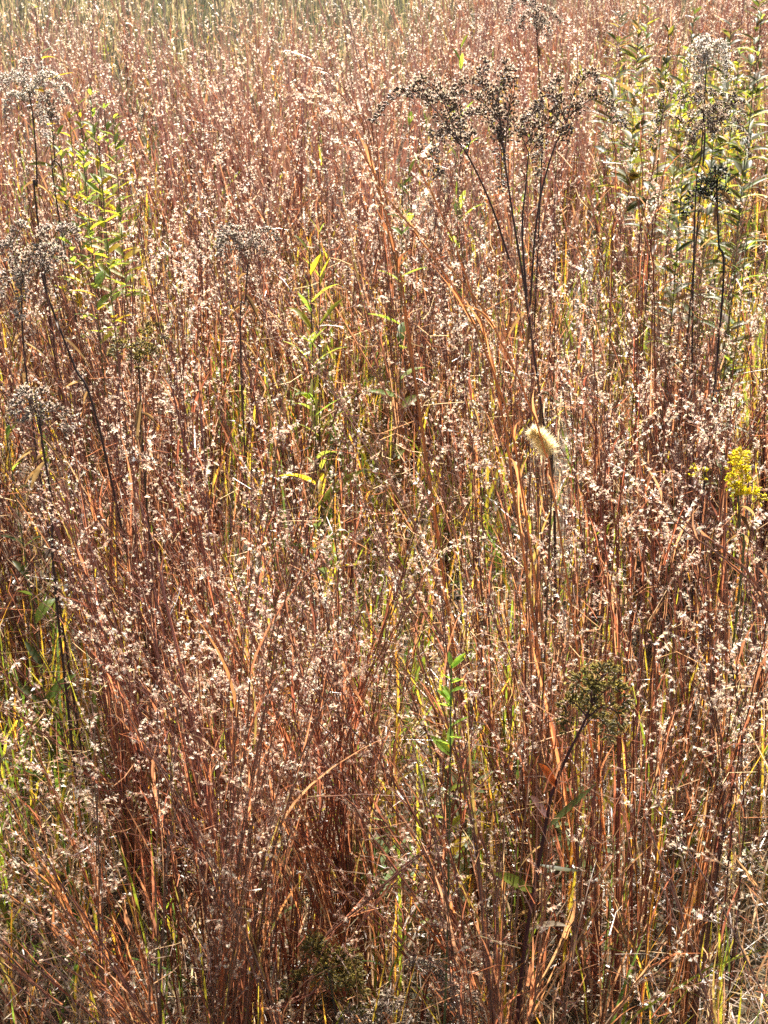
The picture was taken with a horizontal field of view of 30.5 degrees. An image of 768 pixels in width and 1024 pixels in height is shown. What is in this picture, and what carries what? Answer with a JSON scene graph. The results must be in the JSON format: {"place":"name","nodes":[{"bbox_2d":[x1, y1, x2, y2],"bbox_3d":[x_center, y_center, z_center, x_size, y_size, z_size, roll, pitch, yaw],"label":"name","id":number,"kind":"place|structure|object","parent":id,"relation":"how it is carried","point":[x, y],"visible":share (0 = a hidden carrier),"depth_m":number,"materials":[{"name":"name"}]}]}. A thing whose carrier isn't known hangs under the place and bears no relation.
{"place":"outdoors","nodes":[
{"label":"outdoors","id":0,"kind":"place"},
{"bbox_2d":[0,0,767,1023],"bbox_3d":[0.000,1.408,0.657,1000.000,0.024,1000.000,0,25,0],"label":"ground","id":1,"kind":"structure","parent":0,"point":[426,940],"depth_m":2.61,"materials":[{"name":"brown plant"}]},
{"bbox_2d":[0,55,75,519],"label":"goldenrod","id":2,"kind":"object","parent":1,"relation":"on","point":[17,77],"visible":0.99,"depth_m":2.82,"materials":[{"name":"grey plant"}]},
{"bbox_2d":[1,423,75,859],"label":"leafy plant","id":3,"kind":"object","parent":1,"relation":"on","point":[38,615],"visible":0.89,"depth_m":2.21,"materials":[{"name":"green plant"}]},
{"bbox_2d":[0,219,93,827],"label":"goldenrod","id":4,"kind":"object","parent":1,"relation":"on","point":[5,244],"visible":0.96,"depth_m":2.06,"materials":[{"name":"brown plant"}]},
{"bbox_2d":[23,2,72,349],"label":"leafy plant","id":5,"kind":"object","parent":1,"relation":"on","point":[43,163],"visible":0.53,"depth_m":3.77,"materials":[{"name":"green plant"}]},
{"bbox_2d":[6,383,93,929],"bbox_3d":[-0.455,0.244,2.061,0.093,0.916,0.078,-9,27,-19],"label":"goldenrod","id":6,"kind":"object","parent":1,"relation":"on","point":[22,391],"visible":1,"depth_m":1.90,"materials":[{"name":"brown plant"}]},
{"bbox_2d":[50,125,101,559],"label":"leafy plant","id":7,"kind":"object","parent":1,"relation":"on","point":[63,189],"visible":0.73,"depth_m":2.94,"materials":[{"name":"green plant"}]},
{"bbox_2d":[34,89,118,565],"bbox_3d":[-0.683,-0.349,3.082,0.102,1.128,0.160,0,25,0],"label":"goldenrod","id":8,"kind":"object","parent":1,"relation":"on","point":[47,95],"visible":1,"depth_m":2.95,"materials":[{"name":"brown plant"}]},
{"bbox_2d":[0,742,158,1023],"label":"bluestem bunch","id":9,"kind":"object","parent":1,"relation":"on","point":[60,898],"visible":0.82,"depth_m":1.63,"materials":[{"name":"brown plant"}]},
{"bbox_2d":[58,111,109,543],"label":"leafy plant","id":10,"kind":"object","parent":1,"relation":"on","point":[71,154],"visible":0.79,"depth_m":3.04,"materials":[{"name":"green plant"}]},
{"bbox_2d":[0,656,175,1023],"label":"bluestem bunch","id":11,"kind":"object","parent":1,"relation":"on","point":[79,858],"visible":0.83,"depth_m":1.67,"materials":[{"name":"brown plant"}]},
{"bbox_2d":[23,438,166,973],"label":"bluestem bunch","id":12,"kind":"object","parent":1,"relation":"on","point":[81,579],"visible":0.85,"depth_m":1.87,"materials":[{"name":"brown plant"}]},
{"bbox_2d":[74,97,117,516],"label":"leafy plant","id":13,"kind":"object","parent":1,"relation":"on","point":[82,152],"visible":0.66,"depth_m":3.20,"materials":[{"name":"green plant"}]},
{"bbox_2d":[72,148,125,606],"bbox_3d":[-0.574,-0.214,2.884,0.089,1.051,0.082,0,25,0],"label":"leafy plant","id":14,"kind":"object","parent":1,"relation":"on","point":[99,277],"visible":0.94,"depth_m":2.77,"materials":[{"name":"green plant"}]},
{"bbox_2d":[79,86,128,425],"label":"leafy plant","id":15,"kind":"object","parent":1,"relation":"on","point":[92,186],"visible":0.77,"depth_m":3.10,"materials":[{"name":"green plant"}]},
{"bbox_2d":[30,221,182,817],"bbox_3d":[-0.433,0.077,2.236,0.170,1.071,0.134,0,25,0],"label":"goldenrod","id":16,"kind":"object","parent":1,"relation":"on","point":[65,227],"visible":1,"depth_m":2.05,"materials":[{"name":"brown plant"}]},
{"bbox_2d":[0,598,218,1023],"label":"bluestem bunch","id":17,"kind":"object","parent":1,"relation":"on","point":[153,816],"visible":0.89,"depth_m":1.79,"materials":[{"name":"brown plant"}]},
{"bbox_2d":[86,135,133,537],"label":"leafy plant","id":18,"kind":"object","parent":1,"relation":"on","point":[106,245],"visible":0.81,"depth_m":2.86,"materials":[{"name":"green plant"}]},
{"bbox_2d":[96,103,142,473],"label":"leafy plant","id":19,"kind":"object","parent":1,"relation":"on","point":[108,126],"visible":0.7,"depth_m":3.15,"materials":[{"name":"green plant"}]},
{"bbox_2d":[101,114,143,402],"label":"leafy plant","id":20,"kind":"object","parent":1,"relation":"on","point":[129,254],"visible":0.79,"depth_m":3.04,"materials":[{"name":"green plant"}]},
{"bbox_2d":[106,319,169,777],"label":"goldenrod","id":21,"kind":"object","parent":1,"relation":"on","point":[139,412],"visible":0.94,"depth_m":2.00,"materials":[{"name":"brown plant"}]},
{"bbox_2d":[162,232,248,960],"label":"bluestem bunch","id":22,"kind":"object","parent":1,"relation":"on","point":[195,400],"visible":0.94,"depth_m":1.91,"materials":[{"name":"brown plant"}]},
{"bbox_2d":[111,142,301,1020],"bbox_3d":[-0.220,0.152,1.883,0.074,1.233,0.333,-19,31,-35],"label":"bluestem bunch","id":23,"kind":"object","parent":1,"relation":"on","point":[191,467],"visible":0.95,"depth_m":1.82,"materials":[{"name":"brown plant"}]},
{"bbox_2d":[105,666,365,1023],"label":"bluestem bunch","id":24,"kind":"object","parent":1,"relation":"on","point":[287,868],"visible":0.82,"depth_m":1.64,"materials":[{"name":"brown plant"}]},
{"bbox_2d":[115,429,359,1003],"bbox_3d":[-0.143,0.337,1.774,0.313,0.992,0.118,-15,29,-30],"label":"bluestem bunch","id":25,"kind":"object","parent":1,"relation":"on","point":[245,695],"visible":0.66,"depth_m":1.70,"materials":[{"name":"brown plant"}]},
{"bbox_2d":[214,223,281,704],"bbox_3d":[-0.238,-0.040,2.584,0.128,0.988,0.136,0,25,0],"label":"goldenrod","id":26,"kind":"object","parent":1,"relation":"on","point":[234,235],"visible":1,"depth_m":2.40,"materials":[{"name":"brown plant"}]},
{"bbox_2d":[165,493,353,994],"bbox_3d":[-0.151,0.359,1.874,0.264,0.865,0.106,-9,27,-19],"label":"bluestem bunch","id":27,"kind":"object","parent":1,"relation":"on","point":[224,647],"visible":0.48,"depth_m":1.82,"materials":[{"name":"brown plant"}]},
{"bbox_2d":[252,513,290,842],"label":"leafy plant","id":28,"kind":"object","parent":1,"relation":"on","point":[272,606],"visible":0.33,"depth_m":2.20,"materials":[{"name":"green plant"}]},
{"bbox_2d":[225,332,333,859],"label":"bluestem bunch","id":29,"kind":"object","parent":1,"relation":"on","point":[261,574],"visible":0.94,"depth_m":2.00,"materials":[{"name":"brown plant"}]},
{"bbox_2d":[220,514,378,1023],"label":"bluestem bunch","id":30,"kind":"object","parent":1,"relation":"on","point":[305,693],"visible":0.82,"depth_m":1.76,"materials":[{"name":"brown plant"}]},
{"bbox_2d":[188,641,417,1023],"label":"bluestem bunch","id":31,"kind":"object","parent":1,"relation":"on","point":[306,851],"visible":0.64,"depth_m":1.78,"materials":[{"name":"brown plant"}]},
{"bbox_2d":[129,101,494,577],"bbox_3d":[-0.120,-0.321,3.051,0.789,1.103,0.069,0,25,0],"label":"bluestem bunch","id":32,"kind":"object","parent":1,"relation":"on","point":[360,349],"visible":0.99,"depth_m":2.99,"materials":[{"name":"brown plant"}]},
{"bbox_2d":[270,235,364,673],"bbox_3d":[-0.127,0.001,2.490,0.172,0.993,0.158,10,27,20],"label":"leafy plant","id":33,"kind":"object","parent":1,"relation":"on","point":[304,318],"visible":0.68,"depth_m":2.43,"materials":[{"name":"green plant"}]},
{"bbox_2d":[291,220,348,630],"bbox_3d":[-0.132,-0.126,2.828,0.107,0.938,0.154,12,27,23],"label":"leafy plant","id":34,"kind":"object","parent":1,"relation":"on","point":[331,308],"visible":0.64,"depth_m":2.76,"materials":[{"name":"green plant"}]},
{"bbox_2d":[274,929,370,1023],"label":"goldenrod","id":35,"kind":"object","parent":1,"relation":"on","point":[313,941],"visible":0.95,"depth_m":1.76,"materials":[{"name":"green plant"}]},
{"bbox_2d":[270,429,381,1001],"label":"bluestem bunch","id":36,"kind":"object","parent":1,"relation":"on","point":[338,602],"visible":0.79,"depth_m":1.82,"materials":[{"name":"brown plant"}]},
{"bbox_2d":[273,0,439,565],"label":"bluestem bunch","id":37,"kind":"object","parent":1,"relation":"on","point":[400,431],"visible":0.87,"depth_m":3.04,"materials":[{"name":"brown plant"}]},
{"bbox_2d":[334,986,413,1023],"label":"goldenrod","id":38,"kind":"object","parent":1,"relation":"on","point":[380,1009],"visible":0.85,"depth_m":1.77,"materials":[{"name":"grey plant"}]},
{"bbox_2d":[0,16,767,1023],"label":"undergrowth","id":39,"kind":"object","parent":1,"relation":"on","point":[398,680],"visible":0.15,"depth_m":2.93,"materials":[{"name":"green plant"}]},
{"bbox_2d":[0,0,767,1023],"bbox_3d":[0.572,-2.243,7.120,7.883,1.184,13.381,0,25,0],"label":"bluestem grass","id":40,"kind":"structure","parent":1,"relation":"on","point":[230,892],"depth_m":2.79,"materials":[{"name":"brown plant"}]},
{"bbox_2d":[0,0,767,184],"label":"field grass","id":41,"kind":"structure","parent":1,"relation":"on","point":[184,15],"depth_m":10.63,"materials":[{"name":"beige plant"}]},
{"bbox_2d":[286,445,487,1021],"bbox_3d":[-0.005,0.333,1.875,0.273,0.912,0.123,9,27,19],"label":"bluestem bunch","id":42,"kind":"object","parent":1,"relation":"on","point":[362,688],"visible":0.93,"depth_m":1.81,"materials":[{"name":"brown plant"}]},
{"bbox_2d":[353,813,423,918],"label":"leafy plant","id":43,"kind":"object","parent":1,"relation":"on","point":[386,849],"visible":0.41,"depth_m":2.19,"materials":[{"name":"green plant"}]},
{"bbox_2d":[369,177,425,523],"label":"leafy plant","id":44,"kind":"object","parent":1,"relation":"on","point":[400,329],"visible":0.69,"depth_m":3.16,"materials":[{"name":"green plant"}]},
{"bbox_2d":[325,41,484,866],"bbox_3d":[0.076,0.059,1.924,0.096,1.367,0.401,20,32,36],"label":"bluestem bunch","id":45,"kind":"object","parent":1,"relation":"on","point":[397,258],"visible":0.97,"depth_m":1.71,"materials":[{"name":"brown plant"}]},
{"bbox_2d":[392,81,421,426],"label":"leafy plant","id":46,"kind":"object","parent":1,"relation":"on","point":[410,114],"visible":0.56,"depth_m":3.78,"materials":[{"name":"green plant"}]},
{"bbox_2d":[402,955,486,1023],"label":"goldenrod","id":47,"kind":"object","parent":1,"relation":"on","point":[430,965],"visible":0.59,"depth_m":1.77,"materials":[{"name":"brown plant"}]},
{"bbox_2d":[420,729,471,986],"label":"leafy plant","id":48,"kind":"object","parent":1,"relation":"on","point":[456,820],"visible":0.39,"depth_m":1.98,"materials":[{"name":"green plant"}]},
{"bbox_2d":[431,652,466,1023],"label":"leafy plant","id":49,"kind":"object","parent":1,"relation":"on","point":[446,694],"visible":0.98,"depth_m":1.57,"materials":[{"name":"green plant"}]},
{"bbox_2d":[396,522,514,1023],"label":"bluestem bunch","id":50,"kind":"object","parent":1,"relation":"on","point":[476,695],"visible":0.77,"depth_m":1.76,"materials":[{"name":"brown plant"}]},
{"bbox_2d":[295,82,622,969],"bbox_3d":[0.149,0.157,1.718,0.549,1.363,0.112,-19,31,-35],"label":"bluestem bunch","id":51,"kind":"object","parent":1,"relation":"on","point":[491,360],"visible":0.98,"depth_m":1.60,"materials":[{"name":"brown plant"}]},
{"bbox_2d":[429,754,498,904],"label":"leafy plant","id":52,"kind":"object","parent":1,"relation":"on","point":[466,847],"visible":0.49,"depth_m":2.16,"materials":[{"name":"green plant"}]},
{"bbox_2d":[448,34,481,363],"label":"leafy plant","id":53,"kind":"object","parent":1,"relation":"on","point":[461,59],"visible":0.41,"depth_m":3.86,"materials":[{"name":"green plant"}]},
{"bbox_2d":[424,262,516,826],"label":"bluestem bunch","id":54,"kind":"object","parent":1,"relation":"on","point":[481,463],"visible":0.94,"depth_m":2.18,"materials":[{"name":"brown plant"}]},
{"bbox_2d":[366,55,630,681],"bbox_3d":[0.170,-0.084,2.309,0.394,1.301,0.189,-7,26,-16],"label":"goldenrod","id":55,"kind":"object","parent":1,"relation":"on","point":[458,135],"visible":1,"depth_m":2.06,"materials":[{"name":"brown plant"}]},
{"bbox_2d":[480,530,586,1023],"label":"bluestem bunch","id":56,"kind":"object","parent":1,"relation":"on","point":[541,747],"visible":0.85,"depth_m":1.79,"materials":[{"name":"brown plant"}]},
{"bbox_2d":[504,0,562,500],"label":"goldenrod","id":57,"kind":"object","parent":1,"relation":"on","point":[542,18],"visible":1,"depth_m":3.15,"materials":[{"name":"brown plant"}]},
{"bbox_2d":[525,423,560,1017],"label":"foxtail grass","id":58,"kind":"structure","parent":1,"relation":"on","point":[533,433],"depth_m":1.65,"materials":[{"name":"beige plant"}]},
{"bbox_2d":[494,659,634,1023],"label":"goldenrod","id":59,"kind":"object","parent":1,"relation":"on","point":[592,708],"visible":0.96,"depth_m":1.60,"materials":[{"name":"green plant"}]},
{"bbox_2d":[526,786,614,921],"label":"leafy plant","id":60,"kind":"object","parent":1,"relation":"on","point":[556,825],"visible":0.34,"depth_m":2.17,"materials":[{"name":"green plant"}]},
{"bbox_2d":[519,239,672,799],"bbox_3d":[0.317,0.056,2.321,0.221,1.036,0.121,-8,26,-16],"label":"bluestem bunch","id":61,"kind":"object","parent":1,"relation":"on","point":[591,346],"visible":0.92,"depth_m":2.23,"materials":[{"name":"brown plant"}]},
{"bbox_2d":[514,755,695,1023],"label":"bluestem bunch","id":62,"kind":"object","parent":1,"relation":"on","point":[566,932],"visible":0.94,"depth_m":1.66,"materials":[{"name":"brown plant"}]},
{"bbox_2d":[585,9,633,301],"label":"leafy plant","id":63,"kind":"object","parent":1,"relation":"on","point":[612,96],"visible":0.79,"depth_m":5.06,"materials":[{"name":"green plant"}]},
{"bbox_2d":[551,352,672,1017],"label":"bluestem bunch","id":64,"kind":"object","parent":1,"relation":"on","point":[610,605],"visible":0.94,"depth_m":1.81,"materials":[{"name":"brown plant"}]},
{"bbox_2d":[579,815,665,1023],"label":"bluestem bunch","id":65,"kind":"object","parent":1,"relation":"on","point":[628,934],"visible":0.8,"depth_m":1.75,"materials":[{"name":"brown plant"}]},
{"bbox_2d":[595,19,656,368],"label":"leafy plant","id":66,"kind":"object","parent":1,"relation":"on","point":[632,176],"visible":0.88,"depth_m":4.31,"materials":[{"name":"green plant"}]},
{"bbox_2d":[613,3,658,304],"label":"leafy plant","id":67,"kind":"object","parent":1,"relation":"on","point":[637,111],"visible":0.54,"depth_m":4.85,"materials":[{"name":"green plant"}]},
{"bbox_2d":[586,15,701,679],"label":"bluestem bunch","id":68,"kind":"object","parent":1,"relation":"on","point":[657,186],"visible":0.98,"depth_m":2.56,"materials":[{"name":"brown plant"}]},
{"bbox_2d":[623,24,674,564],"bbox_3d":[0.576,-0.427,3.115,0.037,1.241,0.052,20,31,36],"label":"leafy plant","id":69,"kind":"object","parent":1,"relation":"on","point":[666,60],"visible":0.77,"depth_m":2.92,"materials":[{"name":"green plant"}]},
{"bbox_2d":[620,54,678,407],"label":"leafy plant","id":70,"kind":"object","parent":1,"relation":"on","point":[647,183],"visible":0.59,"depth_m":3.88,"materials":[{"name":"green plant"}]},
{"bbox_2d":[631,81,690,479],"bbox_3d":[0.692,-0.529,3.525,0.119,1.080,0.116,-7,26,-15],"label":"leafy plant","id":71,"kind":"object","parent":1,"relation":"on","point":[673,170],"visible":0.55,"depth_m":3.43,"materials":[{"name":"green plant"}]},
{"bbox_2d":[644,130,699,562],"bbox_3d":[0.638,-0.334,3.166,0.124,1.030,0.118,0,25,0],"label":"leafy plant","id":72,"kind":"object","parent":1,"relation":"on","point":[681,192],"visible":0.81,"depth_m":3.07,"materials":[{"name":"green plant"}]},
{"bbox_2d":[606,880,742,1023],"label":"bluestem bunch","id":73,"kind":"object","parent":1,"relation":"on","point":[636,983],"visible":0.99,"depth_m":1.52,"materials":[{"name":"brown plant"}]},
{"bbox_2d":[650,6,702,284],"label":"leafy plant","id":74,"kind":"object","parent":1,"relation":"on","point":[681,81],"visible":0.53,"depth_m":4.49,"materials":[{"name":"green plant"}]},
{"bbox_2d":[594,584,767,1023],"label":"bluestem bunch","id":75,"kind":"object","parent":1,"relation":"on","point":[602,1015],"visible":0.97,"depth_m":1.74,"materials":[{"name":"brown plant"}]},
{"bbox_2d":[620,369,749,951],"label":"bluestem bunch","id":76,"kind":"object","parent":1,"relation":"on","point":[669,547],"visible":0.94,"depth_m":1.92,"materials":[{"name":"brown plant"}]},
{"bbox_2d":[607,447,767,621],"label":"bluestem bunch","id":77,"kind":"object","parent":1,"relation":"on","point":[760,594],"visible":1,"depth_m":1.41,"materials":[{"name":"brown plant"}]},
{"bbox_2d":[659,48,719,362],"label":"leafy plant","id":78,"kind":"object","parent":1,"relation":"on","point":[677,202],"visible":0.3,"depth_m":4.16,"materials":[{"name":"green plant"}]},
{"bbox_2d":[645,79,752,606],"bbox_3d":[0.616,-0.304,2.943,0.214,1.164,0.144,-4,25,-9],"label":"goldenrod","id":79,"kind":"object","parent":1,"relation":"on","point":[722,115],"visible":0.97,"depth_m":2.73,"materials":[{"name":"grey plant"}]},
{"bbox_2d":[675,114,726,443],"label":"leafy plant","id":80,"kind":"object","parent":1,"relation":"on","point":[708,211],"visible":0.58,"depth_m":3.25,"materials":[{"name":"green plant"}]},
{"bbox_2d":[670,33,732,504],"bbox_3d":[0.705,-0.460,3.220,0.116,1.212,0.167,0,25,0],"label":"goldenrod","id":81,"kind":"object","parent":1,"relation":"on","point":[706,51],"visible":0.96,"depth_m":2.99,"materials":[{"name":"grey plant"}]},
{"bbox_2d":[673,164,736,763],"bbox_3d":[0.518,-0.031,2.409,0.121,1.120,0.072,0,25,0],"label":"goldenrod","id":82,"kind":"object","parent":1,"relation":"on","point":[705,189],"visible":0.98,"depth_m":2.20,"materials":[{"name":"brown plant"}]},
{"bbox_2d":[662,265,767,833],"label":"bluestem bunch","id":83,"kind":"object","parent":1,"relation":"on","point":[722,495],"visible":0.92,"depth_m":2.18,"materials":[{"name":"brown plant"}]},
{"bbox_2d":[663,527,767,1023],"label":"bluestem bunch","id":84,"kind":"object","parent":1,"relation":"on","point":[699,849],"visible":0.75,"depth_m":1.85,"materials":[{"name":"brown plant"}]},
{"bbox_2d":[667,508,767,1023],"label":"bluestem bunch","id":85,"kind":"object","parent":1,"relation":"on","point":[716,844],"visible":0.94,"depth_m":1.77,"materials":[{"name":"brown plant"}]},
{"bbox_2d":[689,18,748,299],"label":"leafy plant","id":86,"kind":"object","parent":1,"relation":"on","point":[726,83],"visible":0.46,"depth_m":4.37,"materials":[{"name":"green plant"}]},
{"bbox_2d":[689,42,751,343],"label":"leafy plant","id":87,"kind":"object","parent":1,"relation":"on","point":[736,63],"visible":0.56,"depth_m":3.95,"materials":[{"name":"green plant"}]},
{"bbox_2d":[683,810,767,921],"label":"bluestem bunch","id":88,"kind":"object","parent":1,"relation":"on","point":[761,897],"visible":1,"depth_m":1.40,"materials":[{"name":"brown plant"}]},
{"bbox_2d":[688,445,767,890],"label":"goldenrod","id":89,"kind":"object","parent":1,"relation":"on","point":[738,460],"visible":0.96,"depth_m":1.98,"materials":[{"name":"yellow plant"}]},
{"bbox_2d":[689,10,767,550],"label":"leafy plant","id":90,"kind":"object","parent":1,"relation":"on","point":[761,16],"visible":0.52,"depth_m":3.04,"materials":[{"name":"green plant"}]},
{"bbox_2d":[699,220,760,644],"bbox_3d":[0.688,-0.125,2.831,0.100,0.933,0.106,0,25,0],"label":"leafy plant","id":91,"kind":"object","parent":1,"relation":"on","point":[728,358],"visible":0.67,"depth_m":2.75,"materials":[{"name":"green plant"}]},
{"bbox_2d":[702,144,758,547],"bbox_3d":[0.742,-0.288,3.079,0.119,1.021,0.106,-17,30,-33],"label":"leafy plant","id":92,"kind":"object","parent":1,"relation":"on","point":[735,216],"visible":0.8,"depth_m":2.98,"materials":[{"name":"green plant"}]},
{"bbox_2d":[707,0,767,298],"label":"leafy plant","id":93,"kind":"object","parent":1,"relation":"on","point":[751,57],"visible":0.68,"depth_m":4.65,"materials":[{"name":"green plant"}]},
{"bbox_2d":[711,61,767,337],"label":"leafy plant","id":94,"kind":"object","parent":1,"relation":"on","point":[748,165],"visible":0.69,"depth_m":3.79,"materials":[{"name":"green plant"}]}
]}

